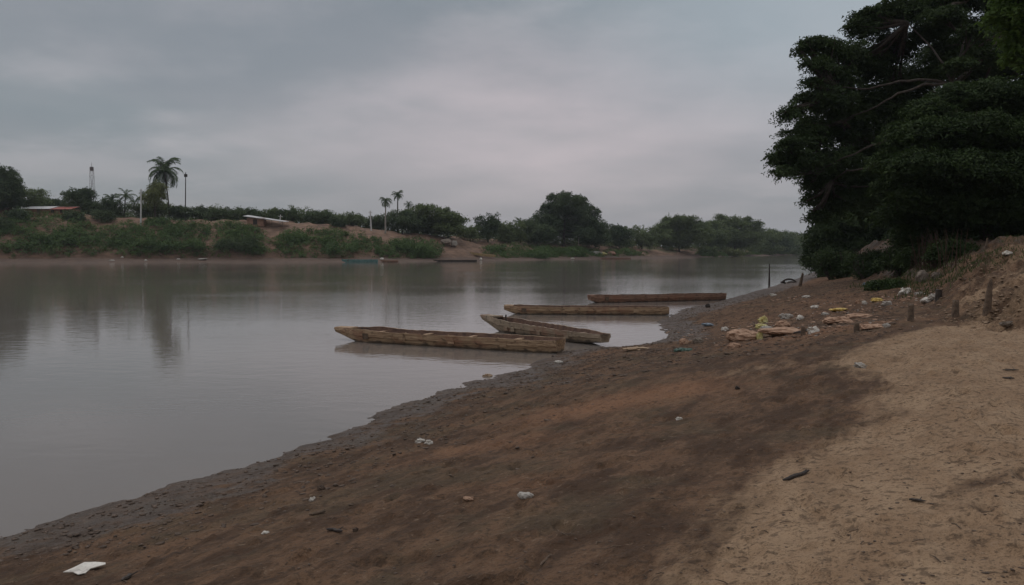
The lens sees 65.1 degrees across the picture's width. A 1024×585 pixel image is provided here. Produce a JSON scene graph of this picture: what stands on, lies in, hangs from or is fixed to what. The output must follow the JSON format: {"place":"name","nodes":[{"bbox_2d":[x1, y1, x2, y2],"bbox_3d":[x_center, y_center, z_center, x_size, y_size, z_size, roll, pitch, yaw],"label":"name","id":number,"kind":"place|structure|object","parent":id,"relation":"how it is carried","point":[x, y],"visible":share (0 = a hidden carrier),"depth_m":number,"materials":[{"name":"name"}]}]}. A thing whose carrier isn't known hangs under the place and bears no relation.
{"place":"outdoors","nodes":[
{"label":"outdoors","id":0,"kind":"place"},
{"bbox_2d":[0,213,802,262],"bbox_3d":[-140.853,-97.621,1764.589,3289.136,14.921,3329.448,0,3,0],"label":"bank","id":1,"kind":"structure","parent":0,"point":[463,249],"depth_m":206.04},
{"bbox_2d":[0,165,31,210],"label":"broadleaf tree","id":2,"kind":"object","parent":1,"relation":"on","point":[12,187],"visible":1,"depth_m":207.89,"materials":[{"name":"green plant"}]},
{"bbox_2d":[1,208,33,223],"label":"bush","id":3,"kind":"object","parent":1,"relation":"on","point":[12,213],"visible":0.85,"depth_m":202.19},
{"bbox_2d":[12,187,54,207],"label":"feathery tree","id":4,"kind":"object","parent":1,"relation":"on","point":[38,194],"visible":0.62,"depth_m":217.21,"materials":[{"name":"green plant"}]},
{"bbox_2d":[21,197,66,209],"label":"broadleaf tree","id":5,"kind":"object","parent":1,"relation":"on","point":[57,202],"visible":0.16,"depth_m":240.52,"materials":[{"name":"green plant"}]},
{"bbox_2d":[21,206,81,216],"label":"tin roofed house","id":6,"kind":"structure","parent":1,"relation":"on","point":[54,209],"depth_m":212.81,"materials":[{"name":"metal"}]},
{"bbox_2d":[43,231,82,244],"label":"bush","id":7,"kind":"object","parent":1,"relation":"on","point":[65,237],"visible":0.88,"depth_m":196.05,"materials":[{"name":"plant"}]},
{"bbox_2d":[61,208,86,220],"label":"bush","id":8,"kind":"object","parent":1,"relation":"on","point":[70,213],"visible":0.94,"depth_m":206.64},
{"bbox_2d":[58,186,99,213],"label":"pointed tree","id":9,"kind":"object","parent":1,"relation":"on","point":[82,197],"visible":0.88,"depth_m":217.54,"materials":[{"name":"green plant"}]},
{"bbox_2d":[82,202,104,215],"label":"broadleaf tree","id":10,"kind":"object","parent":1,"relation":"on","point":[90,209],"visible":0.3,"depth_m":216.40,"materials":[{"name":"green plant"}]},
{"bbox_2d":[90,209,117,222],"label":"bush","id":11,"kind":"object","parent":1,"relation":"on","point":[103,216],"visible":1,"depth_m":208.30,"materials":[{"name":"plant"}]},
{"bbox_2d":[92,196,131,217],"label":"broadleaf tree","id":12,"kind":"object","parent":1,"relation":"on","point":[106,203],"visible":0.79,"depth_m":216.25,"materials":[{"name":"green plant"}]},
{"bbox_2d":[115,188,137,217],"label":"coconut palm","id":13,"kind":"object","parent":1,"relation":"on","point":[125,196],"visible":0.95,"depth_m":219.50,"materials":[{"name":"green plant"}]},
{"bbox_2d":[121,236,158,248],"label":"bush","id":14,"kind":"object","parent":1,"relation":"on","point":[149,240],"visible":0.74,"depth_m":198.93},
{"bbox_2d":[140,189,141,224],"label":"utility pole","id":15,"kind":"object","parent":1,"relation":"on","point":[140,206],"visible":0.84,"depth_m":207.49,"materials":[{"name":"concrete"}]},
{"bbox_2d":[126,201,173,217],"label":"broadleaf tree","id":16,"kind":"object","parent":1,"relation":"on","point":[147,212],"visible":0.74,"depth_m":223.25,"materials":[{"name":"green plant"}]},
{"bbox_2d":[139,178,169,218],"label":"light green tree","id":17,"kind":"object","parent":1,"relation":"on","point":[155,192],"visible":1,"depth_m":214.11,"materials":[{"name":"green plant"}]},
{"bbox_2d":[146,217,172,224],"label":"bush","id":18,"kind":"object","parent":1,"relation":"on","point":[161,219],"visible":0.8,"depth_m":210.30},
{"bbox_2d":[147,156,182,219],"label":"coconut palm","id":19,"kind":"object","parent":1,"relation":"on","point":[164,170],"visible":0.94,"depth_m":221.34,"materials":[{"name":"green plant"}]},
{"bbox_2d":[149,238,205,252],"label":"bush","id":20,"kind":"object","parent":1,"relation":"on","point":[190,244],"visible":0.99,"depth_m":200.46,"materials":[{"name":"plant"}]},
{"bbox_2d":[164,205,201,219],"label":"broadleaf tree","id":21,"kind":"object","parent":1,"relation":"on","point":[180,211],"visible":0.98,"depth_m":217.47,"materials":[{"name":"green plant"}]},
{"bbox_2d":[191,204,234,220],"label":"broadleaf tree","id":22,"kind":"object","parent":1,"relation":"on","point":[211,214],"visible":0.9,"depth_m":222.42,"materials":[{"name":"green plant"}]},
{"bbox_2d":[213,235,264,252],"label":"bush","id":23,"kind":"object","parent":1,"relation":"on","point":[230,244],"visible":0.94,"depth_m":202.29,"materials":[{"name":"plant"}]},
{"bbox_2d":[223,206,272,219],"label":"broadleaf tree","id":24,"kind":"object","parent":1,"relation":"on","point":[242,213],"visible":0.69,"depth_m":226.36,"materials":[{"name":"green plant"}]},
{"bbox_2d":[245,215,288,226],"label":"brick shack","id":25,"kind":"structure","parent":1,"relation":"on","point":[257,221],"depth_m":214.99,"materials":[{"name":"brick"}]},
{"bbox_2d":[263,207,280,219],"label":"pointed tree","id":26,"kind":"object","parent":1,"relation":"on","point":[274,210],"visible":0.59,"depth_m":229.93,"materials":[{"name":"green plant"}]},
{"bbox_2d":[274,208,310,222],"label":"broadleaf tree","id":27,"kind":"object","parent":1,"relation":"on","point":[292,214],"visible":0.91,"depth_m":224.94,"materials":[{"name":"green plant"}]},
{"bbox_2d":[284,233,309,242],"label":"bush","id":28,"kind":"object","parent":1,"relation":"on","point":[291,236],"visible":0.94,"depth_m":206.14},
{"bbox_2d":[301,209,343,223],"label":"broadleaf tree","id":29,"kind":"object","parent":1,"relation":"on","point":[318,216],"visible":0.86,"depth_m":222.71,"materials":[{"name":"green plant"}]},
{"bbox_2d":[328,216,347,226],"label":"bush","id":30,"kind":"object","parent":1,"relation":"on","point":[336,222],"visible":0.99,"depth_m":217.83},
{"bbox_2d":[320,241,372,255],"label":"bush","id":31,"kind":"object","parent":1,"relation":"on","point":[333,248],"visible":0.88,"depth_m":203.45,"materials":[{"name":"plant"}]},
{"bbox_2d":[332,211,368,226],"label":"broadleaf tree","id":32,"kind":"object","parent":1,"relation":"on","point":[357,220],"visible":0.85,"depth_m":223.31,"materials":[{"name":"green plant"}]},
{"bbox_2d":[362,214,389,229],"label":"broadleaf tree","id":33,"kind":"object","parent":1,"relation":"on","point":[376,220],"visible":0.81,"depth_m":229.20,"materials":[{"name":"green plant"}]},
{"bbox_2d":[378,197,391,232],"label":"coconut palm","id":34,"kind":"object","parent":1,"relation":"on","point":[386,203],"visible":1,"depth_m":219.91,"materials":[{"name":"green plant"}]},
{"bbox_2d":[391,190,402,213],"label":"coconut palm","id":35,"kind":"object","parent":1,"relation":"on","point":[397,195],"visible":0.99,"depth_m":233.35,"materials":[{"name":"green plant"}]},
{"bbox_2d":[12,200,784,252],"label":"distant wood","id":36,"kind":"object","parent":1,"relation":"on","point":[671,247],"visible":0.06,"depth_m":271.33,"materials":[{"name":"plant"}]},
{"bbox_2d":[0,206,800,258],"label":"creeping scrub","id":37,"kind":"object","parent":1,"relation":"on","point":[172,229],"visible":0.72,"depth_m":205.18,"materials":[{"name":"plant"}]},
{"bbox_2d":[381,209,428,233],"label":"broadleaf tree","id":38,"kind":"object","parent":1,"relation":"on","point":[409,221],"visible":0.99,"depth_m":227.73,"materials":[{"name":"green plant"}]},
{"bbox_2d":[390,240,437,254],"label":"bush","id":39,"kind":"object","parent":1,"relation":"on","point":[420,246],"visible":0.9,"depth_m":210.03,"materials":[{"name":"plant"}]},
{"bbox_2d":[398,203,464,234],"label":"umbrella tree","id":40,"kind":"object","parent":1,"relation":"on","point":[427,211],"visible":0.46,"depth_m":230.57,"materials":[{"name":"green plant"}]},
{"bbox_2d":[429,211,470,238],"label":"broadleaf tree","id":41,"kind":"object","parent":1,"relation":"on","point":[451,225],"visible":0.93,"depth_m":230.16,"materials":[{"name":"green plant"}]},
{"bbox_2d":[457,225,482,241],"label":"broadleaf tree","id":42,"kind":"object","parent":1,"relation":"on","point":[474,232],"visible":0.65,"depth_m":241.32,"materials":[{"name":"green plant"}]},
{"bbox_2d":[473,212,501,241],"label":"spiky tree","id":43,"kind":"object","parent":1,"relation":"on","point":[488,226],"visible":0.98,"depth_m":244.89,"materials":[{"name":"green plant"}]},
{"bbox_2d":[490,219,527,242],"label":"broadleaf tree","id":44,"kind":"object","parent":1,"relation":"on","point":[506,232],"visible":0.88,"depth_m":251.39,"materials":[{"name":"green plant"}]},
{"bbox_2d":[518,247,550,258],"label":"bush","id":45,"kind":"object","parent":1,"relation":"on","point":[538,253],"visible":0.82,"depth_m":239.69,"materials":[{"name":"plant"}]},
{"bbox_2d":[515,217,558,245],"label":"broadleaf tree","id":46,"kind":"object","parent":1,"relation":"on","point":[535,232],"visible":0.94,"depth_m":258.25,"materials":[{"name":"green plant"}]},
{"bbox_2d":[531,190,611,245],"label":"domed tree","id":47,"kind":"object","parent":1,"relation":"on","point":[575,218],"visible":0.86,"depth_m":269.54,"materials":[{"name":"green plant"}]},
{"bbox_2d":[555,246,587,256],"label":"bush","id":48,"kind":"object","parent":1,"relation":"on","point":[577,251],"visible":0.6,"depth_m":258.39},
{"bbox_2d":[579,229,612,248],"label":"broadleaf tree","id":49,"kind":"object","parent":1,"relation":"on","point":[595,242],"visible":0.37,"depth_m":280.68,"materials":[{"name":"green plant"}]},
{"bbox_2d":[606,223,638,248],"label":"broadleaf tree","id":50,"kind":"object","parent":1,"relation":"on","point":[621,234],"visible":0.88,"depth_m":293.94,"materials":[{"name":"green plant"}]},
{"bbox_2d":[627,225,658,248],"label":"feathery tree","id":51,"kind":"object","parent":1,"relation":"on","point":[646,238],"visible":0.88,"depth_m":307.06,"materials":[{"name":"green plant"}]},
{"bbox_2d":[650,213,716,251],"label":"umbrella tree","id":52,"kind":"object","parent":1,"relation":"on","point":[681,231],"visible":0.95,"depth_m":324.27,"materials":[{"name":"green plant"}]},
{"bbox_2d":[694,245,718,256],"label":"bush","id":53,"kind":"object","parent":1,"relation":"on","point":[713,249],"visible":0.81,"depth_m":336.12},
{"bbox_2d":[692,218,732,251],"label":"broadleaf tree","id":54,"kind":"object","parent":1,"relation":"on","point":[722,235],"visible":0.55,"depth_m":350.08,"materials":[{"name":"green plant"}]},
{"bbox_2d":[719,247,746,256],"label":"bush","id":55,"kind":"object","parent":1,"relation":"on","point":[738,252],"visible":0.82,"depth_m":355.79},
{"bbox_2d":[705,213,765,249],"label":"domed tree","id":56,"kind":"object","parent":1,"relation":"on","point":[746,231],"visible":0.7,"depth_m":377.97,"materials":[{"name":"green plant"}]},
{"bbox_2d":[745,244,776,254],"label":"bush","id":57,"kind":"object","parent":1,"relation":"on","point":[761,249],"visible":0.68,"depth_m":413.11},
{"bbox_2d":[754,227,788,253],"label":"broadleaf tree","id":58,"kind":"object","parent":1,"relation":"on","point":[772,238],"visible":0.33,"depth_m":416.92,"materials":[{"name":"green plant"}]},
{"bbox_2d":[768,228,797,253],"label":"broadleaf tree","id":59,"kind":"object","parent":1,"relation":"on","point":[786,241],"visible":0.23,"depth_m":441.31,"materials":[{"name":"green plant"}]},
{"bbox_2d":[781,229,808,246],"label":"broadleaf tree","id":60,"kind":"object","parent":1,"relation":"on","point":[797,238],"visible":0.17,"depth_m":478.20,"materials":[{"name":"green plant"}]},
{"bbox_2d":[0,255,813,537],"bbox_3d":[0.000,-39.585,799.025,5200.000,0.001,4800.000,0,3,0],"label":"water","id":61,"kind":"structure","parent":0,"point":[119,381],"depth_m":24.15,"materials":[{"name":"grey liquid"}]},
{"bbox_2d":[342,259,377,261],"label":"wooden canoe","id":62,"kind":"object","parent":61,"relation":"on","point":[359,260],"visible":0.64,"depth_m":191.92,"materials":[{"name":"teal paint"}]},
{"bbox_2d":[334,326,565,352],"bbox_3d":[-2.224,1.470,25.254,8.096,0.495,1.135,1,3,26],"label":"wooden canoe","id":63,"kind":"object","parent":61,"relation":"on","point":[472,340],"visible":0.94,"depth_m":24.74,"materials":[{"name":"brown wood"}]},
{"bbox_2d":[433,260,476,261],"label":"wooden canoe","id":64,"kind":"object","parent":61,"relation":"on","point":[455,260],"visible":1,"depth_m":201.38,"materials":[{"name":"brown wood"}]},
{"bbox_2d":[480,314,610,342],"bbox_3d":[0.936,1.213,27.958,0.965,0.661,6.864,-2,3,-35],"label":"wooden canoe","id":65,"kind":"object","parent":61,"relation":"on","point":[511,325],"visible":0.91,"depth_m":27.50,"materials":[{"name":"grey wood"}]},
{"bbox_2d":[504,304,668,314],"bbox_3d":[3.438,0.830,37.348,7.615,0.467,1.016,0,3,5],"label":"wooden canoe","id":66,"kind":"object","parent":61,"relation":"on","point":[580,310],"visible":0.93,"depth_m":36.95,"materials":[{"name":"brown wood"}]},
{"bbox_2d":[587,293,726,302],"bbox_3d":[8.562,0.314,46.861,8.812,0.504,1.014,-1,3,-18],"label":"wooden canoe","id":67,"kind":"object","parent":61,"relation":"on","point":[606,298],"visible":0.88,"depth_m":46.42,"materials":[{"name":"brown wood"}]},
{"bbox_2d":[0,0,1017,246],"label":"sky","id":68,"kind":"structure","parent":0,"point":[647,111],"materials":[{"name":"grey"}]},
{"bbox_2d":[0,235,1023,584],"bbox_3d":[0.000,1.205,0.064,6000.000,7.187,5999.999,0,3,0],"label":"ground","id":69,"kind":"structure","parent":0,"point":[594,467],"depth_m":7.35,"materials":[{"name":"soil"}]},
{"bbox_2d":[63,562,105,574],"bbox_3d":[-3.525,2.269,6.620,0.188,0.034,0.259,2,3,29],"label":"folded paper","id":70,"kind":"object","parent":69,"relation":"on","point":[83,568],"visible":1,"depth_m":6.59,"materials":[{"name":"white paper"}]},
{"bbox_2d":[0,284,805,566],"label":"mud clods","id":71,"kind":"object","parent":69,"relation":"on","point":[94,533],"visible":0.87,"depth_m":9.63,"materials":[{"name":"soil"}]},
{"bbox_2d":[517,492,533,498],"bbox_3d":[0.113,1.694,6.686,0.144,0.065,0.087,0,3,5],"label":"flat stone","id":72,"kind":"object","parent":69,"relation":"on","point":[522,495],"visible":1,"depth_m":6.66,"materials":[{"name":"grey stone"}]},
{"bbox_2d":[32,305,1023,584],"bbox_3d":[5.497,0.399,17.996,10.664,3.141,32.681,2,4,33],"label":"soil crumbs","id":73,"kind":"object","parent":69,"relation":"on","point":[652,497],"visible":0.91,"depth_m":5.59,"materials":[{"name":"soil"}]},
{"bbox_2d":[79,277,1022,583],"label":"twigs","id":74,"kind":"object","parent":69,"relation":"on","point":[715,473],"visible":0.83,"depth_m":5.74,"materials":[{"name":"brown wood"}]},
{"bbox_2d":[622,346,647,350],"bbox_3d":[3.294,1.484,21.000,0.826,0.118,0.488,-1,3,-12],"label":"cardboard sheet","id":75,"kind":"object","parent":69,"relation":"on","point":[633,348],"visible":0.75,"depth_m":20.86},
{"bbox_2d":[403,277,924,406],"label":"dark crumbs","id":76,"kind":"object","parent":69,"relation":"on","point":[694,354],"visible":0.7,"depth_m":19.42,"materials":[{"name":"soil"}]},
{"bbox_2d":[725,328,757,341],"bbox_3d":[5.633,1.068,19.469,0.889,0.399,0.659,0,3,6],"label":"clay sack","id":77,"kind":"object","parent":69,"relation":"on","point":[741,334],"visible":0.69,"depth_m":19.29,"materials":[{"name":"fabric"}]},
{"bbox_2d":[757,327,799,335],"bbox_3d":[6.361,0.930,19.023,0.981,0.238,0.693,2,4,39],"label":"clay sack","id":78,"kind":"object","parent":69,"relation":"on","point":[778,331],"visible":0.82,"depth_m":18.85,"materials":[{"name":"fabric"}]},
{"bbox_2d":[774,320,790,326],"bbox_3d":[8.275,0.990,24.552,0.570,0.289,0.386,-1,3,-12],"label":"clay sack","id":79,"kind":"object","parent":69,"relation":"on","point":[782,323],"visible":0.72,"depth_m":24.43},
{"bbox_2d":[778,313,792,318],"bbox_3d":[9.427,0.838,27.599,0.492,0.259,0.291,1,3,19],"label":"plastic bag","id":80,"kind":"object","parent":69,"relation":"on","point":[784,316],"visible":0.87,"depth_m":27.52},
{"bbox_2d":[659,291,931,345],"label":"clay scraps","id":81,"kind":"object","parent":69,"relation":"on","point":[827,315],"visible":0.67,"depth_m":26.48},
{"bbox_2d":[782,469,809,480],"bbox_3d":[2.175,1.392,6.115,0.266,0.063,0.041,-1,3,-25],"label":"stick","id":82,"kind":"object","parent":69,"relation":"on","point":[795,475],"visible":1,"depth_m":6.10,"materials":[{"name":"brown wood"}]},
{"bbox_2d":[806,326,819,332],"bbox_3d":[6.890,0.875,18.332,0.298,0.234,0.198,1,3,12],"label":"plastic bag","id":83,"kind":"object","parent":69,"relation":"on","point":[812,329],"visible":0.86,"depth_m":18.29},
{"bbox_2d":[813,267,831,277],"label":"bush","id":84,"kind":"object","parent":69,"relation":"on","point":[819,273],"visible":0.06,"depth_m":74.73,"materials":[{"name":"green plant"}]},
{"bbox_2d":[811,247,858,279],"bbox_3d":[24.576,-1.932,60.009,4.845,3.152,4.137,0,3,0],"label":"bush","id":85,"kind":"object","parent":69,"relation":"on","point":[836,264],"visible":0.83,"depth_m":59.41,"materials":[{"name":"green plant"}]},
{"bbox_2d":[822,316,852,324],"bbox_3d":[9.228,0.812,22.725,0.884,0.276,0.615,0,3,-6],"label":"clay sack","id":86,"kind":"object","parent":69,"relation":"on","point":[831,320],"visible":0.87,"depth_m":22.55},
{"bbox_2d":[796,208,897,274],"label":"bush","id":87,"kind":"object","parent":69,"relation":"on","point":[839,234],"visible":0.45,"depth_m":76.31,"materials":[{"name":"green plant"}]},
{"bbox_2d":[845,313,872,317],"bbox_3d":[10.415,0.709,23.982,0.881,0.180,0.617,-1,3,-11],"label":"clay sack","id":88,"kind":"object","parent":69,"relation":"on","point":[853,315],"visible":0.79,"depth_m":23.80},
{"bbox_2d":[848,259,882,279],"bbox_3d":[21.978,-1.263,48.663,2.646,1.608,3.024,0,3,0],"label":"bush","id":89,"kind":"object","parent":69,"relation":"on","point":[864,271],"visible":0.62,"depth_m":48.44,"materials":[{"name":"green plant"}]},
{"bbox_2d":[849,246,892,269],"bbox_3d":[22.808,-2.010,49.855,3.294,2.014,3.051,1,3,19],"label":"bush","id":90,"kind":"object","parent":69,"relation":"on","point":[868,256],"visible":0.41,"depth_m":49.48,"materials":[{"name":"green plant"}]},
{"bbox_2d":[860,324,883,329],"bbox_3d":[7.566,0.720,16.802,0.586,0.132,0.408,0,3,-4],"label":"clay sack","id":91,"kind":"object","parent":69,"relation":"on","point":[867,326],"visible":0.81,"depth_m":16.68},
{"bbox_2d":[858,274,907,291],"bbox_3d":[15.008,-0.271,32.166,1.826,0.947,1.567,0,3,0],"label":"bush","id":92,"kind":"object","parent":69,"relation":"on","point":[885,284],"visible":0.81,"depth_m":31.94,"materials":[{"name":"green plant"}]},
{"bbox_2d":[832,145,945,233],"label":"background tree","id":93,"kind":"object","parent":69,"relation":"on","point":[860,216],"visible":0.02,"depth_m":67.33,"materials":[{"name":"green plant"}]},
{"bbox_2d":[872,250,906,276],"bbox_3d":[19.222,-1.330,39.605,2.688,1.765,2.258,3,4,40],"label":"bush","id":94,"kind":"object","parent":69,"relation":"on","point":[885,261],"visible":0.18,"depth_m":39.47,"materials":[{"name":"green plant"}]},
{"bbox_2d":[760,0,1023,227],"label":"spreading tree","id":95,"kind":"object","parent":69,"relation":"on","point":[832,177],"visible":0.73,"depth_m":48.76,"materials":[{"name":"green plant"}]},
{"bbox_2d":[890,241,927,270],"bbox_3d":[18.791,-1.654,36.928,2.524,1.447,2.021,0,3,0],"label":"bush","id":96,"kind":"object","parent":69,"relation":"on","point":[902,255],"visible":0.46,"depth_m":36.57,"materials":[{"name":"green plant"}]},
{"bbox_2d":[907,303,913,321],"bbox_3d":[8.424,0.492,16.927,0.154,0.528,0.122,1,3,16],"label":"wooden stump","id":97,"kind":"object","parent":69,"relation":"on","point":[910,316],"visible":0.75,"depth_m":16.88,"materials":[{"name":"brown wood"}]},
{"bbox_2d":[915,270,927,282],"bbox_3d":[15.937,-0.579,31.178,0.507,0.581,0.342,0,3,-7],"label":"rock","id":98,"kind":"object","parent":69,"relation":"on","point":[921,274],"visible":0.79,"depth_m":31.07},
{"bbox_2d":[847,248,1000,298],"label":"weeds","id":99,"kind":"object","parent":69,"relation":"on","point":[917,282],"visible":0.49,"depth_m":30.50,"materials":[{"name":"green plant"}]},
{"bbox_2d":[877,228,974,270],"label":"dry stalks","id":100,"kind":"object","parent":69,"relation":"on","point":[932,261],"visible":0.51,"depth_m":33.71,"materials":[{"name":"plant"}]},
{"bbox_2d":[935,289,942,301],"bbox_3d":[13.076,0.144,24.555,0.257,0.483,0.203,0,3,0],"label":"wooden stump","id":101,"kind":"object","parent":69,"relation":"on","point":[938,293],"visible":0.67,"depth_m":24.49,"materials":[{"name":"brown wood"}]},
{"bbox_2d":[859,73,1023,256],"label":"layered tree","id":102,"kind":"object","parent":69,"relation":"on","point":[949,187],"visible":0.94,"depth_m":35.21,"materials":[{"name":"green plant"}]},
{"bbox_2d":[918,236,980,266],"bbox_3d":[18.351,-1.637,33.548,2.451,1.482,1.896,0,3,0],"label":"bush","id":103,"kind":"object","parent":69,"relation":"on","point":[950,244],"visible":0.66,"depth_m":33.16,"materials":[{"name":"green plant"}]},
{"bbox_2d":[920,228,979,247],"bbox_3d":[19.717,-1.962,35.993,2.331,1.828,2.528,0,3,0],"label":"bush","id":104,"kind":"object","parent":69,"relation":"on","point":[964,236],"visible":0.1,"depth_m":35.61,"materials":[{"name":"green plant"}]},
{"bbox_2d":[951,300,958,316],"bbox_3d":[9.510,0.407,17.169,0.168,0.503,0.143,0,3,0],"label":"wooden post","id":105,"kind":"object","parent":69,"relation":"on","point":[955,308],"visible":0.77,"depth_m":17.12,"materials":[{"name":"brown wood"}]},
{"bbox_2d":[906,255,1023,330],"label":"earth clods","id":106,"kind":"object","parent":69,"relation":"on","point":[994,303],"visible":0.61,"depth_m":17.48,"materials":[{"name":"soil"}]},
{"bbox_2d":[906,234,1023,294],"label":"grass","id":107,"kind":"structure","parent":69,"relation":"on","point":[975,261],"depth_m":25.73,"materials":[{"name":"plant"}]},
{"bbox_2d":[982,279,992,315],"bbox_3d":[9.898,0.141,16.706,0.194,0.871,0.143,0,3,0],"label":"wooden post","id":108,"kind":"object","parent":69,"relation":"on","point":[987,307],"visible":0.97,"depth_m":16.66,"materials":[{"name":"brown wood"}]},
{"bbox_2d":[974,0,1023,77],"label":"light green tree","id":109,"kind":"object","parent":69,"relation":"on","point":[1008,15],"visible":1,"depth_m":26.44,"materials":[{"name":"green plant"}]},
{"bbox_2d":[999,321,1012,326],"bbox_3d":[9.296,0.595,15.041,0.306,0.131,0.184,0,3,6],"label":"rock","id":110,"kind":"object","parent":69,"relation":"on","point":[1005,323],"visible":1,"depth_m":15.00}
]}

